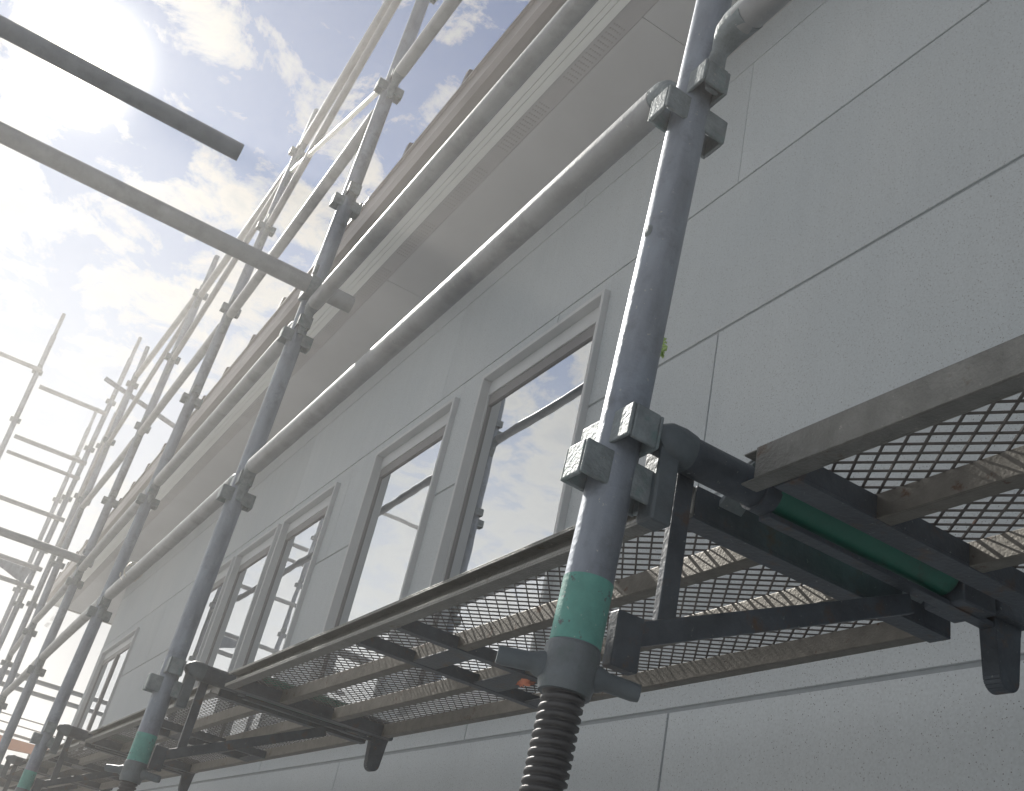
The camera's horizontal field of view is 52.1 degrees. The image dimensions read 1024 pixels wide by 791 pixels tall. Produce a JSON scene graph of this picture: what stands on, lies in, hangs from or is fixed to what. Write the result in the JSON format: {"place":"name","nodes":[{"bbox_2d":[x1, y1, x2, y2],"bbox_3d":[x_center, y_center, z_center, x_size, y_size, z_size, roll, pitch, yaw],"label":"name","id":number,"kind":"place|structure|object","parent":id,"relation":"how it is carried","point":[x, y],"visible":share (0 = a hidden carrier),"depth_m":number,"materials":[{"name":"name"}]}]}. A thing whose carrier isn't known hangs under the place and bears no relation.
{"place":"outdoors","nodes":[
{"label":"outdoors","id":0,"kind":"place"},
{"bbox_2d":[0,729,47,790],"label":"neighbour house","id":1,"kind":"structure","parent":0,"point":[20,746],"depth_m":13.99,"materials":[{"name":"brick"}]},
{"bbox_2d":[1,711,56,729],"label":"overhead cable","id":2,"kind":"object","parent":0,"point":[25,719],"visible":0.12,"depth_m":16.76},
{"bbox_2d":[0,720,64,739],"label":"overhead cable","id":3,"kind":"object","parent":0,"point":[26,728],"visible":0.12,"depth_m":16.72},
{"bbox_2d":[0,15,243,160],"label":"cross pipe","id":4,"kind":"object","parent":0,"point":[35,44],"visible":1,"depth_m":2.98,"materials":[{"name":"grey metal"}]},
{"bbox_2d":[0,0,529,765],"label":"sky","id":5,"kind":"structure","parent":0,"point":[255,72],"materials":[{"name":"white"}]},
{"bbox_2d":[44,0,1023,790],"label":"house","id":6,"kind":"structure","parent":0,"point":[854,232],"depth_m":2.83,"materials":[{"name":"grey paint"}]},
{"bbox_2d":[0,681,78,708],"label":"cross pipe","id":7,"kind":"object","parent":6,"relation":"attached to","point":[46,697],"depth_m":9.56,"materials":[{"name":"grey metal"}]},
{"bbox_2d":[0,668,83,697],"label":"cross pipe","id":8,"kind":"object","parent":6,"relation":"attached to","point":[55,687],"depth_m":9.62,"materials":[{"name":"grey metal"}]},
{"bbox_2d":[69,627,139,756],"bbox_3d":[-3.288,2.472,8.453,0.175,0.980,1.380,26,-32,-21],"label":"window","id":9,"kind":"structure","parent":6,"relation":"in","point":[98,697],"depth_m":8.54,"materials":[{"name":"clear glass"}]},
{"bbox_2d":[148,556,235,771],"bbox_3d":[-1.880,1.620,6.154,0.175,1.240,0.730,26,-32,-21],"label":"window","id":10,"kind":"structure","parent":6,"relation":"in","point":[201,635],"depth_m":6.21,"materials":[{"name":"clear glass"}]},
{"bbox_2d":[169,524,281,760],"bbox_3d":[-1.473,1.351,5.514,0.175,1.240,0.730,26,-32,-21],"label":"window","id":11,"kind":"structure","parent":6,"relation":"in","point":[222,646],"depth_m":5.68,"materials":[{"name":"clear glass"}]},
{"bbox_2d":[200,482,340,761],"bbox_3d":[-1.060,1.078,4.866,0.175,1.240,0.730,26,-32,-21],"label":"window","id":12,"kind":"structure","parent":6,"relation":"in","point":[270,629],"depth_m":5.02,"materials":[{"name":"clear glass"}]},
{"bbox_2d":[292,396,459,743],"bbox_3d":[-0.460,0.682,3.924,0.175,1.240,0.730,26,-32,-21],"label":"window","id":13,"kind":"structure","parent":6,"relation":"in","point":[379,563],"depth_m":4.04,"materials":[{"name":"clear glass"}]},
{"bbox_2d":[391,289,610,721],"bbox_3d":[0.024,0.362,3.165,0.175,1.240,0.760,26,-32,-21],"label":"window","id":14,"kind":"structure","parent":6,"relation":"in","point":[509,495],"depth_m":3.25,"materials":[{"name":"clear glass"}]},
{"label":"ground","id":15,"kind":"structure","parent":0,"visible":0},
{"bbox_2d":[14,787,29,790],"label":"jack base","id":16,"kind":"object","parent":15,"relation":"on","point":[19,789],"visible":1,"depth_m":3.95,"materials":[{"name":"metal"}]},
{"bbox_2d":[17,108,318,789],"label":"scaffold post","id":17,"kind":"object","parent":16,"relation":"on","point":[43,740],"visible":0.76,"depth_m":4.52,"materials":[{"name":"metal"}]},
{"bbox_2d":[34,597,98,673],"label":"handrail","id":18,"kind":"object","parent":17,"relation":"attached to","point":[75,625],"visible":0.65,"depth_m":5.14,"materials":[{"name":"grey metal"}]},
{"bbox_2d":[73,486,147,583],"bbox_3d":[-2.051,0.736,5.335,0.043,0.116,1.783,26,-32,-21],"label":"handrail","id":19,"kind":"object","parent":17,"relation":"attached to","point":[126,517],"visible":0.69,"depth_m":5.37,"materials":[{"name":"grey metal"}]},
{"bbox_2d":[31,723,196,790],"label":"deck bracket","id":20,"kind":"object","parent":17,"relation":"attached to","point":[70,732],"visible":0.59,"depth_m":4.09,"materials":[{"name":"metal"}]},
{"bbox_2d":[20,739,181,789],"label":"scaffold deck","id":21,"kind":"structure","parent":20,"relation":"on","point":[77,764],"depth_m":4.84,"materials":[{"name":"metal"}]},
{"bbox_2d":[133,322,219,447],"bbox_3d":[-1.862,-0.027,5.777,0.043,0.116,1.783,26,-32,-22],"label":"handrail","id":22,"kind":"object","parent":17,"relation":"attached to","point":[192,364],"visible":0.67,"depth_m":5.77,"materials":[{"name":"grey metal"}]},
{"bbox_2d":[165,177,282,373],"bbox_3d":[-1.701,-0.670,6.150,0.034,0.560,1.786,26,-32,-22],"label":"brace pipe","id":23,"kind":"object","parent":17,"relation":"attached to","point":[219,284],"visible":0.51,"depth_m":6.23,"materials":[{"name":"grey metal"}]},
{"bbox_2d":[194,164,288,307],"bbox_3d":[-1.640,-0.920,6.294,0.043,0.117,1.783,27,-32,-22],"label":"handrail","id":24,"kind":"object","parent":17,"relation":"attached to","point":[216,273],"visible":0.52,"depth_m":6.47,"materials":[{"name":"grey metal"}]},
{"bbox_2d":[258,0,401,245],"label":"brace pipe","id":25,"kind":"object","parent":17,"relation":"attached to","point":[355,74],"visible":1,"depth_m":4.86,"materials":[{"name":"grey metal"}]},
{"bbox_2d":[296,0,391,159],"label":"handrail","id":26,"kind":"object","parent":17,"relation":"attached to","point":[332,96],"visible":0.94,"depth_m":5.19,"materials":[{"name":"grey metal"}]},
{"bbox_2d":[0,313,65,458],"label":"scaffold post","id":27,"kind":"object","parent":15,"relation":"on","point":[14,419],"visible":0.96,"depth_m":9.82,"materials":[{"name":"metal"}]},
{"bbox_2d":[0,574,34,590],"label":"cross pipe","id":28,"kind":"object","parent":27,"relation":"attached to","point":[16,582],"visible":1,"depth_m":9.17,"materials":[{"name":"grey metal"}]},
{"bbox_2d":[0,559,31,581],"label":"gusset plate","id":29,"kind":"object","parent":28,"relation":"attached to","point":[18,572],"visible":1,"depth_m":9.21,"materials":[{"name":"metal"}]},
{"bbox_2d":[0,553,42,571],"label":"cross pipe","id":30,"kind":"object","parent":27,"relation":"attached to","point":[20,562],"visible":1,"depth_m":9.24,"materials":[{"name":"grey metal"}]},
{"bbox_2d":[0,351,42,372],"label":"cross pipe","id":31,"kind":"object","parent":27,"relation":"attached to","point":[20,361],"visible":1,"depth_m":9.82,"materials":[{"name":"grey metal"}]},
{"bbox_2d":[0,494,65,522],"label":"cross pipe","id":32,"kind":"object","parent":27,"relation":"attached to","point":[32,508],"visible":1,"depth_m":9.44,"materials":[{"name":"grey metal"}]},
{"bbox_2d":[0,407,97,634],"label":"scaffold post","id":33,"kind":"object","parent":15,"relation":"on","point":[57,499],"visible":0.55,"depth_m":11.38,"materials":[{"name":"metal"}]},
{"bbox_2d":[0,337,141,649],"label":"scaffold post","id":34,"kind":"object","parent":15,"relation":"on","point":[66,498],"visible":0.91,"depth_m":9.67,"materials":[{"name":"metal"}]},
{"bbox_2d":[6,450,79,480],"bbox_3d":[-4.308,0.641,9.630,0.670,0.035,0.035,26,-32,-21],"label":"cross pipe","id":35,"kind":"object","parent":34,"relation":"attached to","point":[39,463],"visible":1,"depth_m":9.62,"materials":[{"name":"grey metal"}]},
{"bbox_2d":[14,434,86,465],"bbox_3d":[-4.276,0.505,9.708,0.670,0.042,0.042,26,-32,-21],"label":"cross pipe","id":36,"kind":"object","parent":34,"relation":"attached to","point":[49,449],"visible":1,"depth_m":9.69,"materials":[{"name":"grey metal"}]},
{"bbox_2d":[38,384,106,415],"bbox_3d":[-4.179,0.045,9.963,0.640,0.042,0.042,26,-32,-21],"label":"cross pipe","id":37,"kind":"object","parent":34,"relation":"attached to","point":[71,399],"visible":1,"depth_m":9.95,"materials":[{"name":"grey metal"}]},
{"bbox_2d":[104,759,160,790],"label":"jack base","id":38,"kind":"object","parent":15,"relation":"on","point":[133,774],"visible":1,"depth_m":2.46,"materials":[{"name":"metal"}]},
{"bbox_2d":[127,0,436,763],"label":"scaffold post","id":39,"kind":"object","parent":38,"relation":"on","point":[163,686],"visible":0.91,"depth_m":2.91,"materials":[{"name":"metal"}]},
{"bbox_2d":[97,473,235,617],"bbox_3d":[-1.217,0.558,3.595,0.043,0.112,1.813,26,-32,-21],"label":"handrail","id":40,"kind":"object","parent":39,"relation":"attached to","point":[197,517],"visible":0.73,"depth_m":3.49,"materials":[{"name":"grey metal"}]},
{"bbox_2d":[119,562,142,581],"bbox_3d":[-1.446,0.673,3.984,0.069,0.065,0.131,26,-32,-21],"label":"wire tie","id":41,"kind":"object","parent":40,"relation":"attached to","point":[129,564],"visible":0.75,"depth_m":3.96,"materials":[{"name":"silver metal"}]},
{"bbox_2d":[0,121,355,312],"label":"cross pipe","id":42,"kind":"object","parent":39,"relation":"attached to","point":[49,156],"visible":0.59,"depth_m":2.93,"materials":[{"name":"grey metal"}]},
{"bbox_2d":[147,321,292,502],"bbox_3d":[-1.107,0.115,3.852,0.045,0.112,1.813,26,-32,-21],"label":"handrail","id":43,"kind":"object","parent":39,"relation":"attached to","point":[266,360],"visible":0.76,"depth_m":3.75,"materials":[{"name":"grey metal"}]},
{"bbox_2d":[147,661,392,771],"bbox_3d":[-0.591,0.879,2.657,0.583,0.287,0.060,26,-32,-21],"label":"deck bracket","id":44,"kind":"object","parent":39,"relation":"attached to","point":[204,675],"visible":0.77,"depth_m":2.62,"materials":[{"name":"metal"}]},
{"bbox_2d":[85,685,365,773],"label":"scaffold deck","id":45,"kind":"structure","parent":44,"relation":"on","point":[169,731],"depth_m":3.27,"materials":[{"name":"metal"}]},
{"bbox_2d":[224,460,950,739],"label":"scaffold deck","id":46,"kind":"structure","parent":44,"relation":"on","point":[739,535],"depth_m":1.66,"materials":[{"name":"metal"}]},
{"bbox_2d":[516,678,535,686],"bbox_3d":[0.025,0.531,1.932,0.036,0.017,0.044,26,-32,-21],"label":"torn rag","id":47,"kind":"object","parent":46,"relation":"attached to","point":[524,682],"visible":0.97,"depth_m":1.92,"materials":[{"name":"fabric"}]},
{"bbox_2d":[220,109,373,333],"bbox_3d":[-0.916,-0.648,4.294,0.043,0.112,1.813,26,-31,-21],"label":"handrail","id":48,"kind":"object","parent":39,"relation":"attached to","point":[336,169],"visible":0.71,"depth_m":4.14,"materials":[{"name":"grey metal"}]},
{"bbox_2d":[283,92,378,186],"bbox_3d":[-0.808,-1.091,4.550,0.027,0.906,1.820,26,-31,-21],"label":"brace pipe","id":49,"kind":"object","parent":39,"relation":"attached to","point":[350,116],"visible":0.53,"depth_m":4.42,"materials":[{"name":"metal"}]},
{"bbox_2d":[386,0,461,98],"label":"handrail","id":50,"kind":"object","parent":39,"relation":"attached to","point":[428,33],"visible":1,"depth_m":3.39,"materials":[{"name":"grey metal"}]},
{"bbox_2d":[495,637,641,790],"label":"jack base","id":51,"kind":"object","parent":15,"relation":"on","point":[572,675],"visible":1,"depth_m":0.94,"materials":[{"name":"metal"}]},
{"bbox_2d":[549,0,731,652],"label":"scaffold post","id":52,"kind":"object","parent":51,"relation":"on","point":[606,474],"visible":0.96,"depth_m":1.12,"materials":[{"name":"metal"}]},
{"bbox_2d":[297,0,597,335],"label":"handrail","id":53,"kind":"object","parent":52,"relation":"attached to","point":[562,23],"visible":1,"depth_m":2.35,"materials":[{"name":"grey metal"}]},
{"bbox_2d":[235,80,676,501],"bbox_3d":[-0.249,-0.080,2.108,0.043,0.140,1.823,26,-32,-22],"label":"handrail","id":54,"kind":"object","parent":52,"relation":"attached to","point":[631,127],"visible":0.85,"depth_m":1.81,"materials":[{"name":"grey metal"}]},
{"bbox_2d":[660,337,667,358],"bbox_3d":[0.176,-0.055,1.227,0.014,0.029,0.020,26,-32,-21],"label":"leaf sprig","id":55,"kind":"object","parent":52,"relation":"attached to","point":[664,346],"visible":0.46,"depth_m":1.22,"materials":[{"name":"green plant"}]},
{"bbox_2d":[705,0,790,95],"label":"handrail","id":56,"kind":"object","parent":52,"relation":"attached to","point":[740,23],"visible":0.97,"depth_m":1.31,"materials":[{"name":"grey metal"}]},
{"bbox_2d":[602,423,1023,694],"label":"deck bracket","id":57,"kind":"object","parent":52,"relation":"attached to","point":[680,460],"visible":0.92,"depth_m":1.13,"materials":[{"name":"metal"}]},
{"bbox_2d":[741,334,1023,612],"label":"scaffold deck","id":58,"kind":"structure","parent":57,"relation":"on","point":[794,464],"depth_m":1.03,"materials":[{"name":"metal"}]},
{"bbox_3d":[-2.857,2.453,5.263,0.140,0.782,0.140,26,-32,-21],"label":"jack base","id":59,"kind":"object","parent":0,"visible":0},
{"bbox_2d":[0,255,219,772],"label":"scaffold post","id":60,"kind":"object","parent":59,"relation":"on","point":[110,502],"visible":0.77,"depth_m":6.20,"materials":[{"name":"metal"}]},
{"bbox_2d":[0,658,36,706],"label":"handrail","id":61,"kind":"object","parent":60,"relation":"attached to","point":[23,676],"visible":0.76,"depth_m":6.64,"materials":[{"name":"grey metal"}]},
{"bbox_2d":[0,526,94,573],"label":"cross pipe","id":62,"kind":"object","parent":60,"relation":"attached to","point":[78,559],"visible":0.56,"depth_m":5.97,"materials":[{"name":"grey metal"}]},
{"bbox_2d":[28,571,74,633],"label":"handrail","id":63,"kind":"object","parent":60,"relation":"attached to","point":[51,603],"visible":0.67,"depth_m":6.87,"materials":[{"name":"grey metal"}]},
{"bbox_2d":[0,754,112,790],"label":"deck bracket","id":64,"kind":"object","parent":60,"relation":"attached to","point":[15,760],"visible":0.44,"depth_m":5.58,"materials":[{"name":"metal"}]},
{"bbox_2d":[0,765,98,790],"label":"scaffold deck","id":65,"kind":"structure","parent":64,"relation":"on","point":[16,778],"depth_m":6.23,"materials":[{"name":"metal"}]},
{"bbox_2d":[102,310,189,454],"bbox_3d":[-2.666,-0.066,7.608,0.034,0.560,1.786,27,-32,-22],"label":"brace pipe","id":66,"kind":"object","parent":60,"relation":"attached to","point":[144,386],"visible":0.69,"depth_m":7.64,"materials":[{"name":"grey metal"}]},
{"bbox_2d":[131,288,198,385],"bbox_3d":[-2.591,-0.410,7.801,0.043,0.112,1.784,27,-32,-23],"label":"handrail","id":67,"kind":"object","parent":60,"relation":"attached to","point":[164,338],"visible":0.75,"depth_m":7.81,"materials":[{"name":"grey metal"}]},
{"bbox_3d":[-3.764,3.086,6.746,0.140,0.782,0.140,26,-32,-21],"label":"jack base","id":68,"kind":"object","parent":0,"visible":0},
{"bbox_2d":[0,346,149,712],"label":"scaffold post","id":69,"kind":"object","parent":68,"relation":"on","point":[58,564],"visible":0.84,"depth_m":7.84,"materials":[{"name":"metal"}]},
{"bbox_2d":[5,623,29,664],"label":"handrail","id":70,"kind":"object","parent":69,"relation":"attached to","point":[15,647],"visible":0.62,"depth_m":8.40,"materials":[{"name":"grey metal"}]},
{"bbox_2d":[49,512,75,564],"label":"handrail","id":71,"kind":"object","parent":69,"relation":"attached to","point":[60,543],"visible":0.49,"depth_m":8.73,"materials":[{"name":"grey metal"}]},
{"bbox_2d":[76,437,133,517],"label":"handrail","id":72,"kind":"object","parent":69,"relation":"attached to","point":[114,466],"visible":0.82,"depth_m":7.25,"materials":[{"name":"grey metal"}]},
{"bbox_2d":[100,387,127,447],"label":"handrail","id":73,"kind":"object","parent":69,"relation":"attached to","point":[109,426],"visible":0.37,"depth_m":9.37,"materials":[{"name":"grey metal"}]},
{"bbox_2d":[104,376,174,427],"bbox_3d":[-3.106,0.076,8.810,0.730,0.211,0.043,26,-32,-21],"label":"loose pipe","id":74,"kind":"object","parent":73,"relation":"attached to","point":[141,403],"visible":0.52,"depth_m":8.78,"materials":[{"name":"metal"}]},
{"bbox_3d":[-4.574,3.633,8.038,0.140,0.782,0.140,26,-32,-21],"label":"jack base","id":75,"kind":"object","parent":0,"visible":0},
{"bbox_2d":[0,412,114,684],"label":"scaffold post","id":76,"kind":"object","parent":75,"relation":"on","point":[32,604],"visible":0.46,"depth_m":9.11,"materials":[{"name":"metal"}]},
{"bbox_2d":[73,414,116,508],"bbox_3d":[-3.543,0.516,8.988,0.034,0.557,1.558,25,-31,-19],"label":"brace pipe","id":77,"kind":"object","parent":76,"relation":"attached to","point":[83,488],"visible":0.59,"depth_m":9.24,"materials":[{"name":"grey metal"}]}
]}

